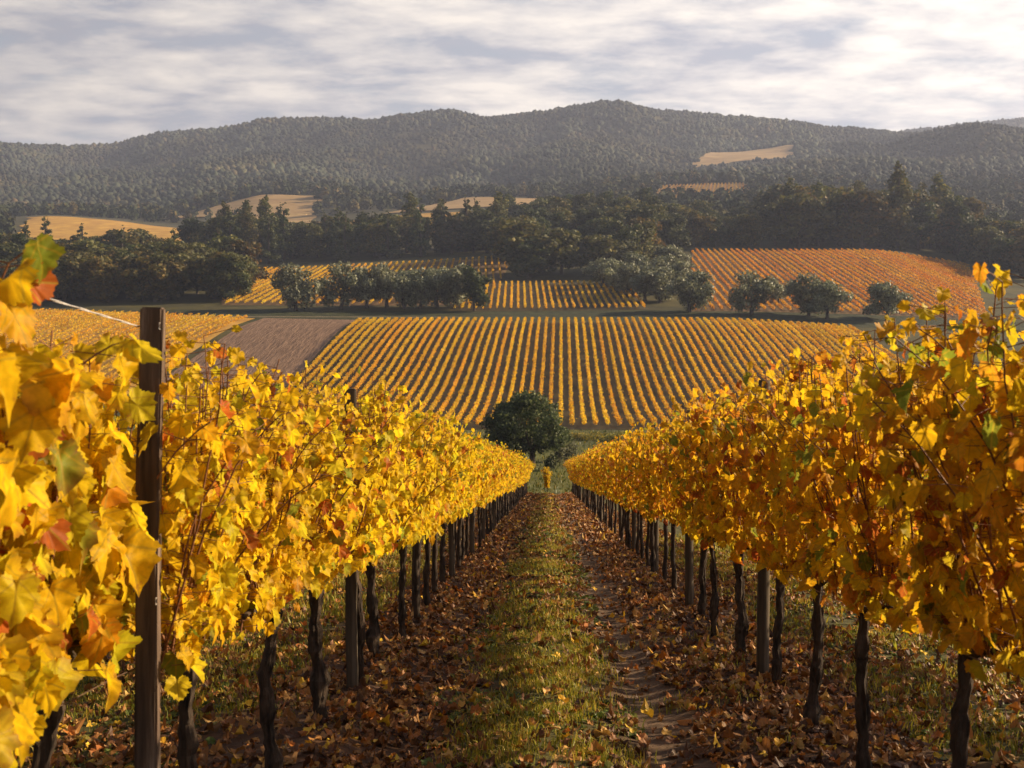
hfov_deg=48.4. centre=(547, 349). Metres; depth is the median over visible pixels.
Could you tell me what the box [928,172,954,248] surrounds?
poplar tree
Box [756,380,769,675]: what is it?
wooden post
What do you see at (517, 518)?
fallen leaves
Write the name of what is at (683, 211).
broadleaf tree
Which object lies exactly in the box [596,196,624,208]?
evergreen tree
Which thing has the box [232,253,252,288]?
broadleaf tree
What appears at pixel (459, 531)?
grape vine
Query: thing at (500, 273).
vine hedge
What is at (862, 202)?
broadleaf tree
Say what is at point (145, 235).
broadleaf tree
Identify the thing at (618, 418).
vine hedge
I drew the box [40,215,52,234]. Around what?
conifer tree
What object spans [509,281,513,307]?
vine hedge
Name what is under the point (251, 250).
broadleaf tree
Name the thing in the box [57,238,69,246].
evergreen tree
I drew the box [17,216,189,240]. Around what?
golden field
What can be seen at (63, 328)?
vine hedge
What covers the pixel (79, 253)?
broadleaf tree
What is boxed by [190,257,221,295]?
evergreen tree
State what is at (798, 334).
vine hedge
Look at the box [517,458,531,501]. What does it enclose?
grape vine
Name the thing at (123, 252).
evergreen tree
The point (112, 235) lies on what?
broadleaf tree
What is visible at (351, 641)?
wooden post
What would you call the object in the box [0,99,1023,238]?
forest
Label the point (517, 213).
evergreen tree
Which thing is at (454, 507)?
grape vine
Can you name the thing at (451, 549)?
wooden post
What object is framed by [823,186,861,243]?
broadleaf tree
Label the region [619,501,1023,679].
trellis wire
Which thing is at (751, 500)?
grape vine
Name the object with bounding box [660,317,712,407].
vine hedge
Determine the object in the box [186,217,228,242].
broadleaf tree
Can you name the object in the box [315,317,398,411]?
vine hedge
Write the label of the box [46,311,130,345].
vine hedge
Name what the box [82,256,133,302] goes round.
broadleaf tree
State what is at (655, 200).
evergreen tree
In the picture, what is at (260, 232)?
broadleaf tree
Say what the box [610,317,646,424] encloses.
vine hedge
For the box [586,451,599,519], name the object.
grape vine
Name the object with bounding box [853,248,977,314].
vine hedge
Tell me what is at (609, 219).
broadleaf tree
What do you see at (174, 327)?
vine hedge
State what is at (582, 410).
vine hedge
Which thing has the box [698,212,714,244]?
broadleaf tree
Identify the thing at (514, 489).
grape vine
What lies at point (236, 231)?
conifer tree
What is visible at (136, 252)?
broadleaf tree
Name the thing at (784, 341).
vine hedge
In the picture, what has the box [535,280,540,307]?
vine hedge
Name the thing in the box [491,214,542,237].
broadleaf tree
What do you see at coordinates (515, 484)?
grape vine
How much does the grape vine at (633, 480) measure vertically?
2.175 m
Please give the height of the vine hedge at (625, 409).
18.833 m
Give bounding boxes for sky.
[0,0,1023,145]
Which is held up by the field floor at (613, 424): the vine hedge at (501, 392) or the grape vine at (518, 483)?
the vine hedge at (501, 392)
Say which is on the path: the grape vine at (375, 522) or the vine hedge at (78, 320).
the grape vine at (375, 522)
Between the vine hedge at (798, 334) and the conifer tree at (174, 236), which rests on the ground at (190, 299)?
the conifer tree at (174, 236)
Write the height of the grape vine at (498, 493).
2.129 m
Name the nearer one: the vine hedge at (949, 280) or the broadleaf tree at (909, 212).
the vine hedge at (949, 280)
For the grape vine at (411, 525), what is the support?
on the path
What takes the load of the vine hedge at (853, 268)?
on the field floor at (768, 308)
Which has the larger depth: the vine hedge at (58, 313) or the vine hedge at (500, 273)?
the vine hedge at (500, 273)
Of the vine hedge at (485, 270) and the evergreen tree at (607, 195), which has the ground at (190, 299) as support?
the evergreen tree at (607, 195)
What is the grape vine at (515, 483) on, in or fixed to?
on the path
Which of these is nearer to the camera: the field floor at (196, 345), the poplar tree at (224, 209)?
the field floor at (196, 345)
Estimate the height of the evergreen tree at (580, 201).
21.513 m
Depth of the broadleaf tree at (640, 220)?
429.62 m
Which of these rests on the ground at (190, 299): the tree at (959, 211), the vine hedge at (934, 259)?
the tree at (959, 211)
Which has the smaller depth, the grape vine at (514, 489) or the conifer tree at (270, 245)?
the grape vine at (514, 489)
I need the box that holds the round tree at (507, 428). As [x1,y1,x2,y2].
[479,390,573,462]
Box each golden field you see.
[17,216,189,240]
[350,212,458,236]
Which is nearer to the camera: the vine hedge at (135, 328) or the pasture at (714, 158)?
the vine hedge at (135, 328)
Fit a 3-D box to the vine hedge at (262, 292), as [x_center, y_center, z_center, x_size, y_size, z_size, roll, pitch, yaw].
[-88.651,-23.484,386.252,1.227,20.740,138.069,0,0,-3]
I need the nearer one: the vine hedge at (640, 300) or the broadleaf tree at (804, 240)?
the vine hedge at (640, 300)
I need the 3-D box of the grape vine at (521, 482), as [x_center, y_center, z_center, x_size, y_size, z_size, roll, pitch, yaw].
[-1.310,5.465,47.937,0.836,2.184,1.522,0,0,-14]
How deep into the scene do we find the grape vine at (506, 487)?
32.26 m
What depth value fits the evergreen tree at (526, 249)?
380.68 m
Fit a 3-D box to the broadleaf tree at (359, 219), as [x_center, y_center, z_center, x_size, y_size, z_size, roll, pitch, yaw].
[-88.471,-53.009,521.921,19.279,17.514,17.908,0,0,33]
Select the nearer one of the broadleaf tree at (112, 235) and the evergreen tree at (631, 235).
the evergreen tree at (631, 235)
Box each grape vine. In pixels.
[0,232,165,708]
[0,330,236,767]
[88,416,136,453]
[91,325,356,767]
[172,340,374,767]
[261,360,421,722]
[309,366,444,678]
[358,391,431,657]
[389,399,475,638]
[411,420,483,619]
[423,413,480,606]
[426,411,481,593]
[439,420,472,581]
[450,423,482,563]
[456,428,487,567]
[461,434,503,560]
[465,431,499,556]
[474,438,502,549]
[476,434,500,541]
[476,448,504,547]
[485,440,503,519]
[486,446,510,533]
[488,444,508,532]
[489,441,513,529]
[490,441,518,496]
[495,446,515,526]
[497,449,519,524]
[500,447,526,515]
[501,450,517,519]
[502,458,523,516]
[503,452,521,492]
[504,451,522,515]
[508,460,526,499]
[510,450,522,508]
[510,460,527,509]
[512,463,525,506]
[515,453,524,506]
[517,456,529,502]
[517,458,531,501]
[541,467,552,491]
[567,456,575,482]
[570,458,579,498]
[571,454,580,499]
[571,455,582,501]
[571,457,585,503]
[572,455,585,504]
[573,453,587,506]
[575,451,591,510]
[576,450,593,511]
[577,456,589,508]
[578,449,596,514]
[579,450,593,512]
[581,448,598,517]
[584,447,602,521]
[586,439,612,527]
[586,442,607,526]
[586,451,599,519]
[587,447,604,521]
[592,441,622,500]
[593,440,624,541]
[594,444,616,533]
[595,438,620,529]
[599,436,628,545]
[601,434,636,549]
[610,435,639,553]
[612,427,644,558]
[616,433,663,565]
[617,421,660,571]
[625,420,678,580]
[634,411,686,589]
[639,410,694,596]
[649,403,728,617]
[652,391,751,635]
[686,381,777,655]
[697,377,792,685]
[717,347,876,724]
[736,324,933,767]
[831,276,1023,767]
[845,262,1023,675]
[870,446,917,526]
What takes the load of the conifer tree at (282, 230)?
on the ground at (190, 299)
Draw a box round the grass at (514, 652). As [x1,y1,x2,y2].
[14,428,1023,767]
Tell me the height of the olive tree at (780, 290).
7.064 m
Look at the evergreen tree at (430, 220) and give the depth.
501.90 m
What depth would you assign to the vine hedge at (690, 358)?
222.25 m
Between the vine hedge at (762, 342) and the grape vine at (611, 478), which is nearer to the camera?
the grape vine at (611, 478)
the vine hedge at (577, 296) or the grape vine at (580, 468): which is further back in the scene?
the vine hedge at (577, 296)
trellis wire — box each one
[42,588,305,714]
[50,298,139,326]
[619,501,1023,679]
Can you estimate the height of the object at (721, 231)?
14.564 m
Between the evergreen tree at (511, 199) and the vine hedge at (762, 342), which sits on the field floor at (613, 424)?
the vine hedge at (762, 342)
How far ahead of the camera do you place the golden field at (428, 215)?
774.33 m
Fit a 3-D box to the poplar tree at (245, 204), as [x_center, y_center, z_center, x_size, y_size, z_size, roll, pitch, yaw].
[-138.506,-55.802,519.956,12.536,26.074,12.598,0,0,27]
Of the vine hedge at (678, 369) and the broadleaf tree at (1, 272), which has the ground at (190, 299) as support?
the broadleaf tree at (1, 272)
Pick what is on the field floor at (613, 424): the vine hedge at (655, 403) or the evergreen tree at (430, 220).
the vine hedge at (655, 403)
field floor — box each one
[0,309,254,393]
[222,258,508,305]
[283,322,926,429]
[450,282,649,310]
[658,184,745,194]
[690,251,985,318]
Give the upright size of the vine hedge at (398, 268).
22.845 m
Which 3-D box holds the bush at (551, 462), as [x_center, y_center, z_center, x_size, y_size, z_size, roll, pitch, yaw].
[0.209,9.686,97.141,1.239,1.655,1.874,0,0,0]
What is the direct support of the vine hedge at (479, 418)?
on the field floor at (613, 424)
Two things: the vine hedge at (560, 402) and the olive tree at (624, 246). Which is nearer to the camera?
the vine hedge at (560, 402)
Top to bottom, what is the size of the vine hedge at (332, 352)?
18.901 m
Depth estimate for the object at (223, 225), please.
483.20 m
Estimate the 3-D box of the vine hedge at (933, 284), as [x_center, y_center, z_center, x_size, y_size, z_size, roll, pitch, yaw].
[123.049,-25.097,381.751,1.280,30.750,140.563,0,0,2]
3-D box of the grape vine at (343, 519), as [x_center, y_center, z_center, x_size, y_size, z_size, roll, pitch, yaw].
[-1.308,1.137,6.502,1.210,2.146,1.347,0,0,31]
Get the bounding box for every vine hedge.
[0,309,65,330]
[0,309,72,333]
[0,309,78,335]
[6,309,94,342]
[6,310,85,337]
[6,310,101,345]
[32,310,115,342]
[32,311,108,339]
[35,309,58,316]
[35,311,123,345]
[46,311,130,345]
[52,311,138,345]
[52,312,139,351]
[59,319,139,357]
[62,316,139,352]
[84,313,183,360]
[84,313,192,365]
[91,311,168,345]
[94,312,175,349]
[99,313,206,369]
[101,313,199,363]
[103,313,215,373]
[105,314,223,378]
[111,314,231,381]
[129,315,247,383]
[130,315,239,378]
[222,277,271,299]
[225,266,304,302]
[228,317,362,424]
[235,266,310,302]
[244,265,316,302]
[253,265,322,302]
[261,265,328,302]
[270,264,335,301]
[275,317,368,404]
[279,264,341,303]
[293,317,383,407]
[299,317,404,424]
[301,317,376,395]
[314,317,390,400]
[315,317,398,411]
[355,317,411,388]
[356,317,419,401]
[361,317,426,404]
[369,261,404,302]
[374,317,433,399]
[379,261,410,302]
[382,317,440,405]
[390,317,447,408]
[397,317,454,411]
[404,317,462,417]
[410,317,468,417]
[423,317,476,419]
[431,317,483,422]
[440,317,490,422]
[453,317,497,424]
[463,317,504,424]
[473,317,511,424]
[484,256,487,293]
[489,281,495,307]
[491,256,495,287]
[491,317,519,416]
[496,281,501,307]
[497,257,501,277]
[503,281,506,307]
[507,317,526,401]
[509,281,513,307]
[516,281,519,307]
[519,317,533,392]
[523,281,526,307]
[529,281,533,307]
[529,317,540,392]
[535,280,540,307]
[537,317,548,421]
[541,281,546,307]
[547,280,554,307]
[548,317,555,414]
[553,280,560,307]
[558,317,563,424]
[559,280,568,307]
[565,280,575,307]
[566,317,576,424]
[571,280,582,306]
[574,317,586,424]
[577,280,588,307]
[581,317,598,424]
[583,280,596,307]
[588,280,602,307]
[588,317,610,424]
[596,282,610,307]
[596,317,622,424]
[601,281,617,306]
[602,317,633,424]
[608,285,624,306]
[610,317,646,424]
[617,317,656,423]
[620,290,631,306]
[624,317,669,422]
[625,290,637,306]
[630,288,645,306]
[631,317,679,419]
[639,317,686,419]
[645,317,691,409]
[653,317,700,406]
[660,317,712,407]
[667,317,721,406]
[674,317,736,410]
[682,317,742,409]
[689,317,746,402]
[691,250,734,301]
[691,257,730,307]
[691,267,722,308]
[695,248,746,305]
[696,317,753,394]
[701,248,756,308]
[703,317,749,381]
[707,248,765,308]
[710,317,771,393]
[713,248,774,308]
[716,317,775,390]
[718,248,782,308]
[724,248,790,308]
[724,317,788,389]
[730,248,798,307]
[732,318,792,388]
[736,248,791,296]
[738,318,797,382]
[742,248,804,299]
[745,318,848,417]
[747,248,790,281]
[753,249,804,285]
[753,319,851,412]
[759,248,843,310]
[760,319,803,361]
[765,248,851,311]
[767,319,824,373]
[771,248,859,310]
[774,320,823,364]
[776,248,863,307]
[781,320,841,376]
[782,248,867,305]
[788,248,885,312]
[789,321,876,397]
[794,248,879,301]
[796,321,866,381]
[800,248,901,313]
[802,321,862,371]
[806,248,911,313]
[809,322,874,374]
[811,248,915,311]
[818,248,919,308]
[818,322,874,368]
[824,248,929,309]
[824,323,903,384]
[829,248,931,306]
[832,323,916,383]
[835,249,952,315]
[840,323,925,383]
[841,248,958,314]
[847,248,968,314]
[848,325,926,381]
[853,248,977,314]
[859,248,982,313]
[865,248,987,312]
[871,249,985,308]
[876,249,984,304]
[881,250,982,299]
[888,250,980,295]
[894,251,980,292]
[900,252,978,289]
[906,252,976,286]
[912,254,976,283]
[918,254,974,280]
[925,256,974,278]
[930,257,973,275]
[935,257,972,273]
[941,258,970,271]
[947,260,969,269]
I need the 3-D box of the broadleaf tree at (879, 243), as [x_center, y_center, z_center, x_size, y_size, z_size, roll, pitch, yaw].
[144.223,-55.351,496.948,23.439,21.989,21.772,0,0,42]
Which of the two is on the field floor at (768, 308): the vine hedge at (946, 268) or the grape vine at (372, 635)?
the vine hedge at (946, 268)
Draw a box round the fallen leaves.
[13,492,1023,767]
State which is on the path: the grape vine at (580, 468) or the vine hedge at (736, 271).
the grape vine at (580, 468)
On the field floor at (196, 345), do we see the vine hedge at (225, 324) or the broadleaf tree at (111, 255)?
the vine hedge at (225, 324)
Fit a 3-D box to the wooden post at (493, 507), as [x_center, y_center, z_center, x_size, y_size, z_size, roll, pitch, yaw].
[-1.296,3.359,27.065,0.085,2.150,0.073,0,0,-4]
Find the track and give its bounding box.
[214,316,466,317]
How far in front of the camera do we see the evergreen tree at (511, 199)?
615.35 m
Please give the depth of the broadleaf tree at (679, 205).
528.73 m
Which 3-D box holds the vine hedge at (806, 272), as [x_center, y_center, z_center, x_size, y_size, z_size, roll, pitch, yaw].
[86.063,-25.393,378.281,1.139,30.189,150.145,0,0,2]
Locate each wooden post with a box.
[134,307,165,767]
[344,388,358,689]
[411,423,420,611]
[448,521,454,576]
[469,436,474,554]
[482,442,484,538]
[492,446,494,529]
[498,496,500,521]
[618,440,621,535]
[630,434,636,551]
[652,425,658,570]
[685,410,693,606]
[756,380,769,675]
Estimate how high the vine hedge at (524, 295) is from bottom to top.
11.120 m
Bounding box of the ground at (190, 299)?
[0,105,1023,493]
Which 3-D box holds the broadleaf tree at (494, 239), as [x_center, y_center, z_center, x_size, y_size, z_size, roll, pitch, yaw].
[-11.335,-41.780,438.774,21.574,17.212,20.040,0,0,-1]
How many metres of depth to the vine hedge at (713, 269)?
386.24 m
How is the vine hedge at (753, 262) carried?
on the field floor at (768, 308)
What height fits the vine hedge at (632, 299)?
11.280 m
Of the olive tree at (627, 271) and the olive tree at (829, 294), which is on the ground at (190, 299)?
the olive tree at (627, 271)
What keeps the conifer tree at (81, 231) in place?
on the ground at (190, 299)
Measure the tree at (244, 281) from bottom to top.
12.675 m
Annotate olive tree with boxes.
[270,262,325,310]
[315,261,368,308]
[351,265,382,307]
[369,261,396,307]
[380,268,422,308]
[397,266,438,308]
[427,266,451,307]
[435,262,468,308]
[581,257,615,286]
[596,258,623,285]
[613,244,631,261]
[613,261,640,296]
[620,251,652,270]
[626,265,659,300]
[637,266,679,302]
[639,253,680,281]
[653,244,691,264]
[659,259,695,286]
[664,268,714,311]
[727,269,779,314]
[768,281,787,302]
[783,272,830,315]
[803,279,853,319]
[862,280,913,320]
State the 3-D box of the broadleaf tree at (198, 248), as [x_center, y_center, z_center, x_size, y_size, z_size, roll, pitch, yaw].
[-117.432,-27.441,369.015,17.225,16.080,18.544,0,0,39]
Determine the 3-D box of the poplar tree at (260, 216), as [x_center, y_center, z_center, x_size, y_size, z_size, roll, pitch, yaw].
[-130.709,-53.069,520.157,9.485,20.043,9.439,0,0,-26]
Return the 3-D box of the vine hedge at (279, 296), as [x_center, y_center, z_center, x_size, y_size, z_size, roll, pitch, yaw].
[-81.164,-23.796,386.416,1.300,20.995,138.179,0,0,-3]
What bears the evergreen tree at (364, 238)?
on the ground at (190, 299)
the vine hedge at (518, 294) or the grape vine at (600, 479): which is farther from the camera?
the vine hedge at (518, 294)
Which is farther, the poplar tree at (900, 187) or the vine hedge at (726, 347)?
the poplar tree at (900, 187)
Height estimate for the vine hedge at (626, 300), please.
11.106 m
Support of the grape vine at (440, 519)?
on the path
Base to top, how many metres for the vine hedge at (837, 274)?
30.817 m
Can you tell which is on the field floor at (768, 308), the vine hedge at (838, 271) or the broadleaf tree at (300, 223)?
the vine hedge at (838, 271)
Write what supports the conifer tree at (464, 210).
on the ground at (190, 299)
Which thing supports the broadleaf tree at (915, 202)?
on the ground at (190, 299)
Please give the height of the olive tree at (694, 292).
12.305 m
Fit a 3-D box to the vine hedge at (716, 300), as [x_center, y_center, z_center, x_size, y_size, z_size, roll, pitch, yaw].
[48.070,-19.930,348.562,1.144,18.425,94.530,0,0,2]
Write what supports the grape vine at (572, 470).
on the path
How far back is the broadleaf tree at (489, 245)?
446.81 m
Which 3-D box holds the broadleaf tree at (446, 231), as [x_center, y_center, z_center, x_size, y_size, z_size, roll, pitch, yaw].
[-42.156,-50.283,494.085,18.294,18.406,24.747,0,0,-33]
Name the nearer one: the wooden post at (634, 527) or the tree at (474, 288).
the wooden post at (634, 527)
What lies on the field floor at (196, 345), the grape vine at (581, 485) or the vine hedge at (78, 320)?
the vine hedge at (78, 320)
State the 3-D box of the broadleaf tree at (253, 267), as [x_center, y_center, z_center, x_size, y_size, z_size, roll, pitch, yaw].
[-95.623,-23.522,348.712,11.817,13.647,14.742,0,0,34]
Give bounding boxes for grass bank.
[95,310,1023,333]
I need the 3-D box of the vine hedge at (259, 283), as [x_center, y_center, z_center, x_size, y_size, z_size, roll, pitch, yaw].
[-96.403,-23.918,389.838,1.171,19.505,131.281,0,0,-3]
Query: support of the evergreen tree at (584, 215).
on the ground at (190, 299)
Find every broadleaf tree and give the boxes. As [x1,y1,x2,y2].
[0,232,31,243]
[0,262,15,279]
[9,251,23,258]
[51,259,72,301]
[52,254,88,301]
[55,241,74,251]
[56,265,86,299]
[65,238,112,256]
[66,251,93,258]
[71,255,123,300]
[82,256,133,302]
[88,235,108,244]
[102,247,131,290]
[105,250,127,296]
[106,229,141,245]
[108,233,139,247]
[114,249,153,298]
[116,254,185,301]
[124,228,155,245]
[126,250,142,256]
[133,245,165,252]
[138,251,193,299]
[141,237,165,246]
[149,241,161,248]
[160,238,207,285]
[170,242,208,282]
[184,250,222,298]
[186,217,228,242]
[193,251,252,299]
[194,234,243,257]
[208,240,270,280]
[214,272,256,296]
[227,252,258,274]
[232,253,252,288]
[252,218,278,257]
[256,215,297,239]
[293,221,312,255]
[296,223,329,258]
[306,215,336,228]
[351,215,368,251]
[363,212,401,246]
[391,215,431,252]
[424,214,475,253]
[453,209,472,228]
[482,217,507,250]
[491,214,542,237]
[492,219,517,249]
[493,218,573,276]
[528,197,547,205]
[530,196,572,220]
[545,229,588,274]
[547,207,582,246]
[581,233,642,265]
[587,216,624,247]
[589,195,642,210]
[603,205,638,216]
[616,216,665,249]
[620,221,657,263]
[639,203,687,243]
[654,212,677,243]
[664,203,692,209]
[675,207,698,214]
[684,209,702,245]
[686,215,717,246]
[690,199,720,215]
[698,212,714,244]
[735,214,772,246]
[744,184,804,226]
[768,192,835,247]
[770,192,831,245]
[776,185,819,236]
[806,184,837,241]
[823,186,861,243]
[823,190,888,246]
[832,188,900,247]
[875,190,908,211]
[876,202,895,246]
[878,206,913,246]
[903,192,949,248]
[929,211,979,254]
[960,219,1009,263]
[962,197,987,219]
[967,225,1003,267]
[982,227,1023,271]
[998,236,1023,273]
[1003,221,1023,233]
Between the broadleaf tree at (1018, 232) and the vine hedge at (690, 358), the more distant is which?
the broadleaf tree at (1018, 232)
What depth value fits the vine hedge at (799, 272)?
394.36 m
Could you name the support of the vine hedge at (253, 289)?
on the field floor at (456, 262)
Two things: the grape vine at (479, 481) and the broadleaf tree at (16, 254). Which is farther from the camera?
the broadleaf tree at (16, 254)
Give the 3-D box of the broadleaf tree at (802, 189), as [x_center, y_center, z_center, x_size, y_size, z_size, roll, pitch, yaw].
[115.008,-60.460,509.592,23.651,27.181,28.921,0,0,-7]
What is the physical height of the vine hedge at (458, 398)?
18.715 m
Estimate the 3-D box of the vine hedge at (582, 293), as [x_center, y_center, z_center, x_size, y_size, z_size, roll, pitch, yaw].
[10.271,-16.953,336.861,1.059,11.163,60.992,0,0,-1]
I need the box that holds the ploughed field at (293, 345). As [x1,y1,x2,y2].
[164,318,354,406]
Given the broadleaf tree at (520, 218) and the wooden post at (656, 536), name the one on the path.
the wooden post at (656, 536)
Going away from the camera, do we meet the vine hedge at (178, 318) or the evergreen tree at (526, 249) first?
the vine hedge at (178, 318)
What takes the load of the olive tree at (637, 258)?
on the ground at (190, 299)
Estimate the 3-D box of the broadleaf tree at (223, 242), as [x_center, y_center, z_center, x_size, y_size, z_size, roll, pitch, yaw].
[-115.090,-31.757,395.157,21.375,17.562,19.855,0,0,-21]
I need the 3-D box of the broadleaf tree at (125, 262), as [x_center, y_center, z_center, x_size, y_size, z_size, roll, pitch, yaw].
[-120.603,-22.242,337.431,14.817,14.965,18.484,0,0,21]
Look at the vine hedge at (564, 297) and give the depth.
332.03 m
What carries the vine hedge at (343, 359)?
on the field floor at (613, 424)
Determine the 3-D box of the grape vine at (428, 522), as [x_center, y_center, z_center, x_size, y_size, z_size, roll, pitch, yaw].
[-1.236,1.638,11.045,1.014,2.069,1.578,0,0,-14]
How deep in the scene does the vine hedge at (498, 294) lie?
332.31 m
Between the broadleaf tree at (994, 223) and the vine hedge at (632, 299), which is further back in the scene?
the broadleaf tree at (994, 223)
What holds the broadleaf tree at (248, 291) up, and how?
on the ground at (190, 299)
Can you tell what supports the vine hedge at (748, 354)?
on the field floor at (613, 424)
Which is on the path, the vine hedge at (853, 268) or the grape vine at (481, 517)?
the grape vine at (481, 517)
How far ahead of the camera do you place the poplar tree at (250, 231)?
482.06 m
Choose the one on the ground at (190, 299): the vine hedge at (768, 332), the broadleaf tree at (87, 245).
the broadleaf tree at (87, 245)
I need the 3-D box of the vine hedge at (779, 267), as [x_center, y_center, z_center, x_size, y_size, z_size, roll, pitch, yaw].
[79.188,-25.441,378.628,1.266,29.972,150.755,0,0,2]
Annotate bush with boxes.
[543,454,557,470]
[554,440,578,461]
[567,431,603,439]
[598,431,629,440]
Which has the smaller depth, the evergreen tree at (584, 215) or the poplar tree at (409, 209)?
the evergreen tree at (584, 215)
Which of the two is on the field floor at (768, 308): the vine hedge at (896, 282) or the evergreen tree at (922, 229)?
the vine hedge at (896, 282)
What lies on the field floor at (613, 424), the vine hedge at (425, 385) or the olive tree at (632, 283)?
the vine hedge at (425, 385)
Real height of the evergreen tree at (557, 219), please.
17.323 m
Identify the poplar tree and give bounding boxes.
[215,200,231,217]
[232,199,255,227]
[239,205,259,260]
[256,195,273,217]
[256,212,263,224]
[399,191,418,247]
[430,198,447,250]
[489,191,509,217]
[783,177,798,243]
[808,181,830,245]
[851,181,864,242]
[882,160,916,250]
[918,182,928,195]
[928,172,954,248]
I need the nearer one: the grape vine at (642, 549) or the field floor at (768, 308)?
the grape vine at (642, 549)
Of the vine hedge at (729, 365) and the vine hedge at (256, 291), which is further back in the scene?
the vine hedge at (256, 291)
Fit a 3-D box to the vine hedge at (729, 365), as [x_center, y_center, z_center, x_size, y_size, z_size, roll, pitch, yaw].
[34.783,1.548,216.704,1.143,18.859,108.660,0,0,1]
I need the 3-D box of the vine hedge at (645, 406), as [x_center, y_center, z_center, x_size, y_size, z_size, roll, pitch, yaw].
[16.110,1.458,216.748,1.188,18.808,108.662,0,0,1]
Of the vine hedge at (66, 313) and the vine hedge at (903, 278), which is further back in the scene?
the vine hedge at (903, 278)
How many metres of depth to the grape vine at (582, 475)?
42.53 m
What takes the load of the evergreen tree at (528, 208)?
on the ground at (190, 299)
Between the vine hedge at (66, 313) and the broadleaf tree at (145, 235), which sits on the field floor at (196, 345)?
the vine hedge at (66, 313)
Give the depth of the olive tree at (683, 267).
339.36 m
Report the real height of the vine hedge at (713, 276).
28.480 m
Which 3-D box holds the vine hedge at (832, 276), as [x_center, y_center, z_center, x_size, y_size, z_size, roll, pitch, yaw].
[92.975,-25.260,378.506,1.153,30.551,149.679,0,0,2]
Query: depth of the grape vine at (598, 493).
31.02 m
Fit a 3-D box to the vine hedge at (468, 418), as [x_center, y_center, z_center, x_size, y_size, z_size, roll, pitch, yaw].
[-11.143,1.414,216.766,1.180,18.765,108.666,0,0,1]
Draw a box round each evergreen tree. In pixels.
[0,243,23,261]
[0,256,20,265]
[3,264,17,277]
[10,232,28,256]
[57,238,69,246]
[66,234,96,242]
[101,229,115,244]
[112,249,137,298]
[125,243,159,251]
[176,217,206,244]
[186,280,199,293]
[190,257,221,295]
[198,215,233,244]
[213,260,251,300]
[284,223,305,258]
[330,216,357,247]
[354,211,370,224]
[355,216,399,256]
[412,217,434,245]
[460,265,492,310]
[464,208,495,252]
[494,193,515,217]
[500,235,551,278]
[506,202,527,217]
[513,202,534,215]
[520,205,546,214]
[524,209,550,220]
[530,216,551,232]
[536,231,556,272]
[546,211,569,246]
[568,193,592,215]
[574,207,606,243]
[577,218,598,249]
[587,219,627,249]
[596,190,614,203]
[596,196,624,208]
[598,213,626,230]
[611,223,643,250]
[614,208,642,222]
[635,187,656,198]
[635,205,659,236]
[637,197,667,213]
[657,215,691,248]
[660,212,689,245]
[665,203,678,213]
[699,207,712,213]
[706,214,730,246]
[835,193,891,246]
[907,201,938,249]
[908,189,930,246]
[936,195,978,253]
[956,218,988,262]
[979,215,997,221]
[984,235,1022,275]
[985,211,1000,220]
[998,220,1021,237]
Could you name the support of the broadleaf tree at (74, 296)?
on the ground at (190, 299)
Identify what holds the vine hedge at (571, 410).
on the field floor at (613, 424)
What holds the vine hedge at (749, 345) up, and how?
on the field floor at (613, 424)
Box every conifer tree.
[22,220,30,239]
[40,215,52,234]
[76,223,87,239]
[115,225,130,247]
[169,228,178,238]
[220,207,241,238]
[259,212,283,263]
[271,202,295,260]
[273,202,287,253]
[319,212,329,254]
[323,206,348,255]
[331,209,357,261]
[366,211,384,255]
[375,211,403,258]
[407,198,431,256]
[431,202,456,252]
[455,194,479,251]
[468,196,482,247]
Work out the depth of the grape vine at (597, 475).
28.66 m
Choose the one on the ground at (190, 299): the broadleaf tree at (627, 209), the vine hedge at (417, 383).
the broadleaf tree at (627, 209)
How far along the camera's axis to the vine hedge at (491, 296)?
330.27 m
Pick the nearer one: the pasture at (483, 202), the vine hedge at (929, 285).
the vine hedge at (929, 285)
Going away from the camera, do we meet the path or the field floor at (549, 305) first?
the path
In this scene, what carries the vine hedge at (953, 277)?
on the field floor at (768, 308)
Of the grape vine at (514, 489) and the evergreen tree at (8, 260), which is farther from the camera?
the evergreen tree at (8, 260)
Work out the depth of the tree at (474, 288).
302.91 m
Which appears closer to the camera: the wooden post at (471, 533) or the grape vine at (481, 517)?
the wooden post at (471, 533)
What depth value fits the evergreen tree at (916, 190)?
515.10 m
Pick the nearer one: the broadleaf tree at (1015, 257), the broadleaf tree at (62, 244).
the broadleaf tree at (62, 244)
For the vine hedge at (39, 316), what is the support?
on the field floor at (196, 345)
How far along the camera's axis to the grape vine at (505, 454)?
28.89 m
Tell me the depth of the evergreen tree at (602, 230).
423.68 m
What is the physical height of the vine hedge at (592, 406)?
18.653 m
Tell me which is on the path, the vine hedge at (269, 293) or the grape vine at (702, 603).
the grape vine at (702, 603)
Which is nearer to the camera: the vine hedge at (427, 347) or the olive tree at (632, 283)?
the vine hedge at (427, 347)
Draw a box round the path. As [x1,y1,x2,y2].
[13,494,1023,767]
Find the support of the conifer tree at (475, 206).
on the ground at (190, 299)
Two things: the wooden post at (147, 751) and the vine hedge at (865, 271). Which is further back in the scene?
the vine hedge at (865, 271)
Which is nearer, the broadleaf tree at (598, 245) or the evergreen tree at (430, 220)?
the broadleaf tree at (598, 245)
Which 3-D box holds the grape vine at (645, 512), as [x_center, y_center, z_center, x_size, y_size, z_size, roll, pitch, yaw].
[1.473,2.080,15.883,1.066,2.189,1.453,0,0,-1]
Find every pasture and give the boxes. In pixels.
[178,194,320,222]
[382,197,565,213]
[692,145,792,166]

